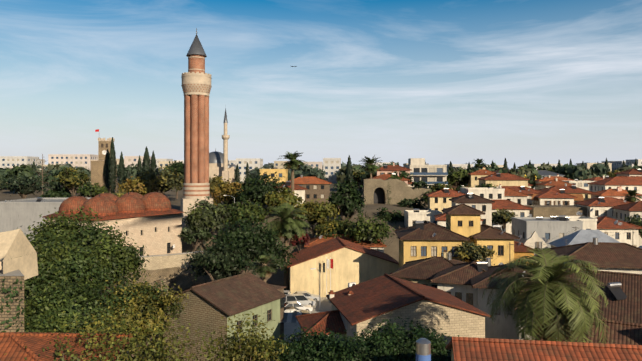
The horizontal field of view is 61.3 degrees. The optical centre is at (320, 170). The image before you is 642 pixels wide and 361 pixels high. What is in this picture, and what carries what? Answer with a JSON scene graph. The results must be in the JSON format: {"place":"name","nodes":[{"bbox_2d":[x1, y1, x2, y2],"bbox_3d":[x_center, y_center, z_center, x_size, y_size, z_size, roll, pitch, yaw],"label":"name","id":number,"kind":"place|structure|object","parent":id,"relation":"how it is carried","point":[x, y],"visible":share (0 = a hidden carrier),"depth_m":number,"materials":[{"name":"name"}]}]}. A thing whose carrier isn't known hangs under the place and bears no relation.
{"place":"outdoors","nodes":[
{"label":"outdoors","id":0,"kind":"place"},
{"bbox_2d":[0,332,132,360],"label":"roof","id":1,"kind":"structure","parent":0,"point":[13,345],"depth_m":27.49,"materials":[{"name":"orange tile"}]},
{"bbox_2d":[0,182,467,287],"bbox_3d":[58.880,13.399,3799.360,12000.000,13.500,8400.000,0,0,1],"label":"ground","id":2,"kind":"structure","parent":0,"point":[390,249],"depth_m":123.32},
{"bbox_2d":[0,269,23,332],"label":"city wall","id":3,"kind":"structure","parent":2,"relation":"on","point":[10,278],"depth_m":31.10,"materials":[{"name":"stone"}]},
{"bbox_2d":[0,279,23,332],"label":"ivy leaves","id":4,"kind":"object","parent":3,"relation":"attached to","point":[11,300],"visible":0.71,"depth_m":30.92,"materials":[{"name":"green plant"}]},
{"bbox_2d":[0,229,37,279],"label":"canvas canopy","id":5,"kind":"object","parent":3,"relation":"on","point":[15,244],"visible":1,"depth_m":33.27,"materials":[{"name":"fabric"}]},
{"bbox_2d":[0,156,38,168],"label":"apartment building","id":6,"kind":"structure","parent":2,"relation":"on","point":[8,161],"depth_m":332.89,"materials":[{"name":"white paint"}]},
{"bbox_2d":[0,168,55,198],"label":"tree","id":7,"kind":"object","parent":2,"relation":"on","point":[13,183],"depth_m":149.44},
{"bbox_2d":[0,197,89,240],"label":"grey block","id":8,"kind":"structure","parent":2,"relation":"on","point":[24,214],"depth_m":112.81,"materials":[{"name":"paint"}]},
{"bbox_2d":[24,303,73,332],"bbox_3d":[-19.119,14.814,33.524,7.514,12.670,8.344,0,0,1],"label":"bush","id":9,"kind":"object","parent":2,"relation":"on","point":[46,325],"visible":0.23,"depth_m":34.80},
{"bbox_2d":[39,188,71,197],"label":"tree","id":10,"kind":"object","parent":2,"relation":"on","point":[52,194],"depth_m":138.81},
{"bbox_2d":[4,330,128,360],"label":"bush","id":11,"kind":"object","parent":2,"relation":"on","point":[80,356],"depth_m":27.05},
{"bbox_2d":[54,167,90,195],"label":"tree","id":12,"kind":"object","parent":2,"relation":"on","point":[78,178],"depth_m":169.12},
{"bbox_2d":[48,154,97,169],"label":"apartment building","id":13,"kind":"structure","parent":2,"relation":"on","point":[79,160],"depth_m":337.33,"materials":[{"name":"white paint"}]},
{"bbox_2d":[24,270,149,332],"bbox_3d":[-19.957,14.649,41.602,11.672,12.999,13.249,0,0,1],"label":"tree","id":14,"kind":"object","parent":2,"relation":"on","point":[69,300],"depth_m":41.02,"materials":[{"name":"plant"}]},
{"bbox_2d":[77,182,107,197],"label":"tree","id":15,"kind":"object","parent":2,"relation":"on","point":[84,190],"depth_m":149.12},
{"bbox_2d":[90,129,116,192],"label":"clock tower","id":16,"kind":"structure","parent":2,"relation":"on","point":[97,171],"depth_m":201.24,"materials":[{"name":"stone"}]},
{"bbox_2d":[103,149,109,190],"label":"cypress","id":17,"kind":"object","parent":2,"relation":"on","point":[105,168],"depth_m":200.34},
{"bbox_2d":[0,296,214,360],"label":"tree","id":18,"kind":"object","parent":2,"relation":"on","point":[133,348],"depth_m":29.75,"materials":[{"name":"plant"}]},
{"bbox_2d":[108,137,116,192],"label":"cypress","id":19,"kind":"object","parent":2,"relation":"on","point":[113,159],"depth_m":192.41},
{"bbox_2d":[42,191,183,279],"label":"domed mosque","id":20,"kind":"structure","parent":2,"relation":"on","point":[151,222],"depth_m":96.45,"materials":[{"name":"stone"}]},
{"bbox_2d":[117,151,125,187],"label":"cypress","id":21,"kind":"object","parent":2,"relation":"on","point":[120,170],"depth_m":192.40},
{"bbox_2d":[124,156,150,166],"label":"apartment building","id":22,"kind":"structure","parent":2,"relation":"on","point":[128,160],"depth_m":300.49,"materials":[{"name":"white paint"}]},
{"bbox_2d":[115,176,161,195],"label":"tree","id":23,"kind":"object","parent":2,"relation":"on","point":[129,185],"depth_m":148.12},
{"bbox_2d":[141,146,150,181],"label":"cypress","id":24,"kind":"object","parent":2,"relation":"on","point":[144,164],"depth_m":182.07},
{"bbox_2d":[134,166,183,194],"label":"tree","id":25,"kind":"object","parent":2,"relation":"on","point":[177,181],"depth_m":157.73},
{"bbox_2d":[125,251,215,293],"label":"retaining wall","id":26,"kind":"structure","parent":2,"relation":"on","point":[170,268],"depth_m":88.36,"materials":[{"name":"stone"}]},
{"bbox_2d":[160,160,183,198],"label":"tree","id":27,"kind":"object","parent":2,"relation":"on","point":[179,165],"depth_m":173.77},
{"bbox_2d":[25,288,330,360],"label":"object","id":28,"kind":"structure","parent":2,"relation":"on","point":[289,328],"depth_m":71.25,"materials":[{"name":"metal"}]},
{"bbox_2d":[13,226,118,309],"bbox_3d":[-25.611,13.152,49.523,13.050,15.994,13.322,0,0,1],"label":"tree","id":29,"kind":"object","parent":28,"relation":"on","point":[53,257],"depth_m":48.18,"materials":[{"name":"plant"}]},
{"bbox_2d":[17,204,131,286],"bbox_3d":[-29.807,12.260,64.871,12.861,17.778,14.024,0,0,1],"label":"tree","id":30,"kind":"object","parent":28,"relation":"on","point":[60,226],"depth_m":63.07,"materials":[{"name":"plant"}]},
{"bbox_2d":[65,234,152,299],"bbox_3d":[-21.897,13.795,56.013,8.978,14.708,9.088,0,0,1],"label":"tree","id":31,"kind":"object","parent":28,"relation":"on","point":[128,257],"depth_m":55.10,"materials":[{"name":"plant"}]},
{"bbox_2d":[89,272,188,356],"bbox_3d":[-15.822,14.870,46.233,9.059,12.558,9.211,0,0,1],"label":"tree","id":32,"kind":"object","parent":28,"relation":"on","point":[165,301],"depth_m":45.34,"materials":[{"name":"plant"}]},
{"bbox_2d":[153,279,353,358],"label":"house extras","id":33,"kind":"object","parent":28,"relation":"on","point":[287,317],"visible":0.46,"depth_m":61.91,"materials":[{"name":"white paint"}]},
{"bbox_2d":[248,241,298,280],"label":"tree","id":34,"kind":"object","parent":28,"relation":"on","point":[279,255],"depth_m":83.13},
{"bbox_2d":[284,301,312,310],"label":"car","id":35,"kind":"object","parent":28,"relation":"on","point":[298,305],"visible":0.52,"depth_m":76.18,"materials":[{"name":"white"}]},
{"bbox_2d":[284,293,315,306],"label":"van","id":36,"kind":"object","parent":28,"relation":"on","point":[302,298],"visible":0.54,"depth_m":79.41,"materials":[{"name":"silver metal"}]},
{"bbox_2d":[178,226,210,251],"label":"tree","id":37,"kind":"object","parent":2,"relation":"on","point":[185,231],"depth_m":104.06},
{"bbox_2d":[181,28,212,229],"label":"minaret","id":38,"kind":"object","parent":2,"relation":"on","point":[196,83],"visible":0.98,"depth_m":118.13,"materials":[{"name":"brick"}]},
{"bbox_2d":[182,196,231,249],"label":"tree","id":39,"kind":"object","parent":2,"relation":"on","point":[209,211],"depth_m":106.66,"materials":[{"name":"plant"}]},
{"bbox_2d":[182,239,257,280],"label":"tree","id":40,"kind":"object","parent":2,"relation":"on","point":[236,258],"depth_m":72.15,"materials":[{"name":"plant"}]},
{"bbox_2d":[209,174,230,192],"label":"tree","id":41,"kind":"object","parent":2,"relation":"on","point":[217,180],"depth_m":164.28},
{"bbox_2d":[209,108,235,184],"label":"mosque","id":42,"kind":"structure","parent":2,"relation":"on","point":[219,165],"depth_m":242.18,"materials":[{"name":"beige stone"}]},
{"bbox_2d":[163,272,285,360],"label":"old house","id":43,"kind":"structure","parent":2,"relation":"on","point":[211,304],"depth_m":52.89,"materials":[{"name":"tile"}]},
{"bbox_2d":[210,179,244,205],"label":"tree","id":44,"kind":"object","parent":2,"relation":"on","point":[230,189],"depth_m":137.79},
{"bbox_2d":[188,311,290,360],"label":"tree","id":45,"kind":"object","parent":2,"relation":"on","point":[235,355],"depth_m":30.57,"materials":[{"name":"plant"}]},
{"bbox_2d":[207,211,285,273],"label":"tree","id":46,"kind":"object","parent":2,"relation":"on","point":[245,235],"depth_m":77.80,"materials":[{"name":"plant"}]},
{"bbox_2d":[221,198,272,227],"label":"tree","id":47,"kind":"object","parent":2,"relation":"on","point":[250,208],"depth_m":110.59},
{"bbox_2d":[236,158,262,181],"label":"apartment building","id":48,"kind":"structure","parent":2,"relation":"on","point":[253,163],"depth_m":300.53,"materials":[{"name":"white paint"}]},
{"bbox_2d":[232,172,288,211],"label":"tree","id":49,"kind":"object","parent":2,"relation":"on","point":[248,191],"depth_m":125.66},
{"bbox_2d":[219,335,307,360],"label":"tree","id":50,"kind":"object","parent":2,"relation":"on","point":[286,355],"depth_m":32.47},
{"bbox_2d":[249,255,280,281],"bbox_3d":[-6.517,15.500,63.748,4.047,11.297,3.736,0,0,1],"label":"palm","id":51,"kind":"object","parent":2,"relation":"on","point":[265,258],"depth_m":63.49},
{"bbox_2d":[260,167,287,181],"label":"house","id":52,"kind":"structure","parent":2,"relation":"on","point":[280,172],"depth_m":168.05,"materials":[{"name":"yellow paint"}]},
{"bbox_2d":[262,186,300,213],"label":"tree","id":53,"kind":"object","parent":2,"relation":"on","point":[290,198],"depth_m":122.92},
{"bbox_2d":[264,202,314,289],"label":"palm","id":54,"kind":"object","parent":2,"relation":"on","point":[296,230],"depth_m":86.76,"materials":[{"name":"plant"}]},
{"bbox_2d":[278,151,307,193],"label":"tall palm","id":55,"kind":"object","parent":2,"relation":"on","point":[294,163],"depth_m":134.16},
{"bbox_2d":[280,181,306,205],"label":"house","id":56,"kind":"structure","parent":2,"relation":"on","point":[299,190],"depth_m":136.98,"materials":[{"name":"white paint"}]},
{"bbox_2d":[289,233,309,250],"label":"shrub","id":57,"kind":"object","parent":2,"relation":"on","point":[305,238],"depth_m":99.06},
{"bbox_2d":[289,175,331,203],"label":"house","id":58,"kind":"structure","parent":2,"relation":"on","point":[317,188],"depth_m":148.10,"materials":[{"name":"brown paint"}]},
{"bbox_2d":[270,324,350,360],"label":"tree","id":59,"kind":"object","parent":2,"relation":"on","point":[312,338],"depth_m":33.53,"materials":[{"name":"plant"}]},
{"bbox_2d":[290,198,339,237],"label":"tree","id":60,"kind":"object","parent":2,"relation":"on","point":[319,209],"depth_m":109.51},
{"bbox_2d":[0,161,641,193],"bbox_3d":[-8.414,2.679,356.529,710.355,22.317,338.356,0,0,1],"label":"treeline leaves","id":61,"kind":"object","parent":2,"relation":"on","point":[569,171],"visible":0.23,"depth_m":227.87,"materials":[{"name":"green plant"}]},
{"bbox_2d":[296,310,346,345],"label":"tiled roof","id":62,"kind":"structure","parent":2,"relation":"on","point":[327,319],"depth_m":50.44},
{"bbox_2d":[323,158,340,182],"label":"apartment building","id":63,"kind":"structure","parent":2,"relation":"on","point":[331,166],"depth_m":289.77,"materials":[{"name":"paint"}]},
{"bbox_2d":[313,215,354,238],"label":"tree","id":64,"kind":"object","parent":2,"relation":"on","point":[323,228],"depth_m":106.22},
{"bbox_2d":[287,237,398,296],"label":"cream hall","id":65,"kind":"structure","parent":2,"relation":"on","point":[355,263],"depth_m":86.33,"materials":[{"name":"paint"}]},
{"bbox_2d":[304,234,386,252],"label":"white hip house","id":66,"kind":"structure","parent":2,"relation":"on","point":[317,240],"depth_m":102.84,"materials":[{"name":"tile"}]},
{"bbox_2d":[328,178,367,222],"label":"tree","id":67,"kind":"object","parent":2,"relation":"on","point":[336,198],"depth_m":116.28,"materials":[{"name":"plant"}]},
{"bbox_2d":[345,155,353,187],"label":"cypress","id":68,"kind":"object","parent":2,"relation":"on","point":[349,166],"depth_m":184.00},
{"bbox_2d":[305,327,413,360],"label":"tree","id":69,"kind":"object","parent":2,"relation":"on","point":[347,347],"depth_m":32.12,"materials":[{"name":"plant"}]},
{"bbox_2d":[343,213,394,243],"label":"tree","id":70,"kind":"object","parent":2,"relation":"on","point":[358,227],"depth_m":101.72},
{"bbox_2d":[376,207,403,223],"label":"tree","id":71,"kind":"object","parent":2,"relation":"on","point":[394,216],"depth_m":122.76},
{"bbox_2d":[376,162,411,180],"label":"house","id":72,"kind":"structure","parent":2,"relation":"on","point":[387,169],"depth_m":185.24,"materials":[{"name":"tile"}]},
{"bbox_2d":[173,208,617,286],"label":"roof clutter","id":73,"kind":"object","parent":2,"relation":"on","point":[538,245],"visible":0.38,"depth_m":93.97,"materials":[{"name":"white paint"}]},
{"bbox_2d":[363,178,436,206],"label":"arch wall","id":74,"kind":"structure","parent":2,"relation":"on","point":[375,191],"depth_m":147.61,"materials":[{"name":"stone"}]},
{"bbox_2d":[355,314,446,360],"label":"tree","id":75,"kind":"object","parent":2,"relation":"on","point":[393,341],"depth_m":33.11,"materials":[{"name":"plant"}]},
{"bbox_2d":[326,273,491,343],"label":"stone gable house","id":76,"kind":"structure","parent":2,"relation":"on","point":[380,299],"depth_m":47.52,"materials":[{"name":"tile"}]},
{"bbox_2d":[397,198,424,208],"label":"tree","id":77,"kind":"object","parent":2,"relation":"on","point":[406,202],"depth_m":138.31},
{"bbox_2d":[404,209,441,227],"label":"house","id":78,"kind":"structure","parent":2,"relation":"on","point":[411,217],"depth_m":114.52,"materials":[{"name":"white paint"}]},
{"bbox_2d":[416,338,430,360],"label":"chimney pipe","id":79,"kind":"object","parent":2,"relation":"on","point":[423,349],"visible":1,"depth_m":21.52,"materials":[{"name":"metal"}]},
{"bbox_2d":[406,163,446,188],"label":"modern hotel","id":80,"kind":"structure","parent":2,"relation":"on","point":[427,167],"depth_m":191.33,"materials":[{"name":"white paint"}]},
{"bbox_2d":[408,158,447,184],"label":"modern hotel balconies","id":81,"kind":"structure","parent":80,"relation":"attached to","point":[416,161],"depth_m":190.00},
{"bbox_2d":[389,250,465,288],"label":"row house","id":82,"kind":"structure","parent":2,"relation":"on","point":[424,271],"depth_m":67.48,"materials":[{"name":"tile"}]},
{"bbox_2d":[394,221,469,267],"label":"yellow house","id":83,"kind":"structure","parent":2,"relation":"on","point":[418,240],"depth_m":77.31,"materials":[{"name":"paint"}]},
{"bbox_2d":[406,325,458,360],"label":"tree","id":84,"kind":"object","parent":2,"relation":"on","point":[438,344],"depth_m":32.45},
{"bbox_2d":[426,188,465,212],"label":"house","id":85,"kind":"structure","parent":2,"relation":"on","point":[438,200],"depth_m":131.28,"materials":[{"name":"beige paint"}]},
{"bbox_2d":[447,166,468,186],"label":"tree","id":86,"kind":"object","parent":2,"relation":"on","point":[462,173],"depth_m":206.54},
{"bbox_2d":[441,203,485,261],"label":"yellow tower","id":87,"kind":"structure","parent":2,"relation":"on","point":[463,219],"depth_m":79.77,"materials":[{"name":"paint"}]},
{"bbox_2d":[430,258,502,306],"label":"row house","id":88,"kind":"structure","parent":2,"relation":"on","point":[454,280],"depth_m":60.75,"materials":[{"name":"tile"}]},
{"bbox_2d":[449,193,494,225],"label":"house","id":89,"kind":"structure","parent":2,"relation":"on","point":[482,204],"depth_m":107.80,"materials":[{"name":"white paint"}]},
{"bbox_2d":[454,241,496,264],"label":"tree","id":90,"kind":"object","parent":2,"relation":"on","point":[462,253],"depth_m":73.46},
{"bbox_2d":[467,167,495,187],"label":"house","id":91,"kind":"structure","parent":2,"relation":"on","point":[473,177],"depth_m":201.44,"materials":[{"name":"beige paint"}]},
{"bbox_2d":[460,187,504,199],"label":"house","id":92,"kind":"structure","parent":2,"relation":"on","point":[493,193],"depth_m":135.19,"materials":[{"name":"white paint"}]},
{"bbox_2d":[470,224,519,265],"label":"yellow house","id":93,"kind":"structure","parent":2,"relation":"on","point":[497,239],"depth_m":77.56,"materials":[{"name":"paint"}]},
{"bbox_2d":[470,264,525,339],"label":"row house","id":94,"kind":"structure","parent":2,"relation":"on","point":[502,327],"depth_m":56.22,"materials":[{"name":"tile"}]},
{"bbox_2d":[477,173,529,186],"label":"house","id":95,"kind":"structure","parent":2,"relation":"on","point":[504,179],"depth_m":169.63,"materials":[{"name":"beige paint"}]},
{"bbox_2d":[492,208,517,230],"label":"tree","id":96,"kind":"object","parent":2,"relation":"on","point":[507,215],"depth_m":116.04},
{"bbox_2d":[492,200,531,233],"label":"house","id":97,"kind":"structure","parent":2,"relation":"on","point":[519,210],"depth_m":120.19,"materials":[{"name":"tile"}]},
{"bbox_2d":[496,184,529,204],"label":"house","id":98,"kind":"structure","parent":2,"relation":"on","point":[515,196],"depth_m":141.85,"materials":[{"name":"white paint"}]},
{"bbox_2d":[498,186,541,204],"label":"house","id":99,"kind":"structure","parent":2,"relation":"on","point":[527,190],"depth_m":155.80,"materials":[{"name":"tile"}]},
{"bbox_2d":[514,241,533,262],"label":"ochre house","id":100,"kind":"structure","parent":2,"relation":"on","point":[521,251],"depth_m":83.86,"materials":[{"name":"tile"}]},
{"bbox_2d":[523,231,547,256],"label":"gabled wall","id":101,"kind":"structure","parent":2,"relation":"on","point":[533,239],"depth_m":85.30,"materials":[{"name":"white paint"}]},
{"bbox_2d":[445,337,641,360],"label":"roof","id":102,"kind":"structure","parent":2,"relation":"on","point":[474,349],"depth_m":24.56,"materials":[{"name":"orange tile"}]},
{"bbox_2d":[511,214,582,247],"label":"building","id":103,"kind":"structure","parent":2,"relation":"on","point":[546,228],"depth_m":97.21,"materials":[{"name":"grey paint"}]},
{"bbox_2d":[482,246,611,343],"bbox_3d":[14.382,13.108,34.615,7.759,16.081,7.511,0,0,1],"label":"palm","id":104,"kind":"object","parent":2,"relation":"on","point":[565,317],"depth_m":32.87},
{"bbox_2d":[530,189,576,204],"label":"house","id":105,"kind":"structure","parent":2,"relation":"on","point":[555,197],"depth_m":143.46,"materials":[{"name":"white paint"}]},
{"bbox_2d":[535,174,574,189],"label":"house","id":106,"kind":"structure","parent":2,"relation":"on","point":[545,179],"depth_m":209.18,"materials":[{"name":"tile"}]},
{"bbox_2d":[524,202,586,216],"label":"house","id":107,"kind":"structure","parent":2,"relation":"on","point":[548,210],"depth_m":125.00,"materials":[{"name":"paint"}]},
{"bbox_2d":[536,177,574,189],"bbox_3d":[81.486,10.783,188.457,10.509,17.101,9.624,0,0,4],"label":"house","id":108,"kind":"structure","parent":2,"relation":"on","point":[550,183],"depth_m":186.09,"materials":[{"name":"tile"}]},
{"bbox_2d":[539,184,592,204],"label":"house","id":109,"kind":"structure","parent":2,"relation":"on","point":[571,189],"depth_m":158.75,"materials":[{"name":"tile"}]},
{"bbox_2d":[557,216,596,229],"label":"house","id":110,"kind":"structure","parent":2,"relation":"on","point":[589,223],"depth_m":99.06,"materials":[{"name":"white paint"}]},
{"bbox_2d":[515,268,641,339],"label":"row house","id":111,"kind":"structure","parent":2,"relation":"on","point":[623,292],"depth_m":46.75,"materials":[{"name":"tile"}]},
{"bbox_2d":[564,179,594,189],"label":"house","id":112,"kind":"structure","parent":2,"relation":"on","point":[581,184],"depth_m":193.89,"materials":[{"name":"white paint"}]},
{"bbox_2d":[534,237,641,273],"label":"white house","id":113,"kind":"structure","parent":2,"relation":"on","point":[616,257],"depth_m":62.92,"materials":[{"name":"tile"}]},
{"bbox_2d":[535,315,641,344],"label":"row house","id":114,"kind":"structure","parent":2,"relation":"on","point":[625,333],"depth_m":35.49,"materials":[{"name":"tile"}]},
{"bbox_2d":[549,230,636,247],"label":"tarp roof","id":115,"kind":"structure","parent":2,"relation":"on","point":[581,236],"depth_m":81.16,"materials":[{"name":"fabric"}]},
{"bbox_2d":[574,197,631,217],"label":"house","id":116,"kind":"structure","parent":2,"relation":"on","point":[601,206],"depth_m":123.43,"materials":[{"name":"white paint"}]},
{"bbox_2d":[587,177,641,200],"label":"house","id":117,"kind":"structure","parent":2,"relation":"on","point":[629,183],"depth_m":172.69,"materials":[{"name":"white paint"}]},
{"bbox_2d":[588,186,641,201],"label":"house","id":118,"kind":"structure","parent":2,"relation":"on","point":[618,192],"depth_m":147.72,"materials":[{"name":"tile"}]},
{"bbox_2d":[597,216,641,246],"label":"house","id":119,"kind":"structure","parent":2,"relation":"on","point":[606,225],"depth_m":106.46,"materials":[{"name":"white paint"}]},
{"bbox_2d":[612,201,641,245],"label":"house","id":120,"kind":"structure","parent":2,"relation":"on","point":[622,212],"depth_m":117.51,"materials":[{"name":"white paint"}]},
{"bbox_2d":[614,169,641,176],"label":"house","id":121,"kind":"structure","parent":2,"relation":"on","point":[633,173],"depth_m":205.67,"materials":[{"name":"white paint"}]},
{"bbox_2d":[624,213,641,237],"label":"tree","id":122,"kind":"object","parent":2,"relation":"on","point":[634,220],"depth_m":108.41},
{"bbox_2d":[0,0,641,168],"label":"sky","id":123,"kind":"structure","parent":0,"point":[440,82],"materials":[{"name":"blue"}]},
{"bbox_2d":[357,156,383,178],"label":"palm tree","id":124,"kind":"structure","parent":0,"point":[368,167],"depth_m":150.48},
{"bbox_2d":[621,190,641,201],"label":"palm","id":125,"kind":"object","parent":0,"point":[628,198],"depth_m":132.87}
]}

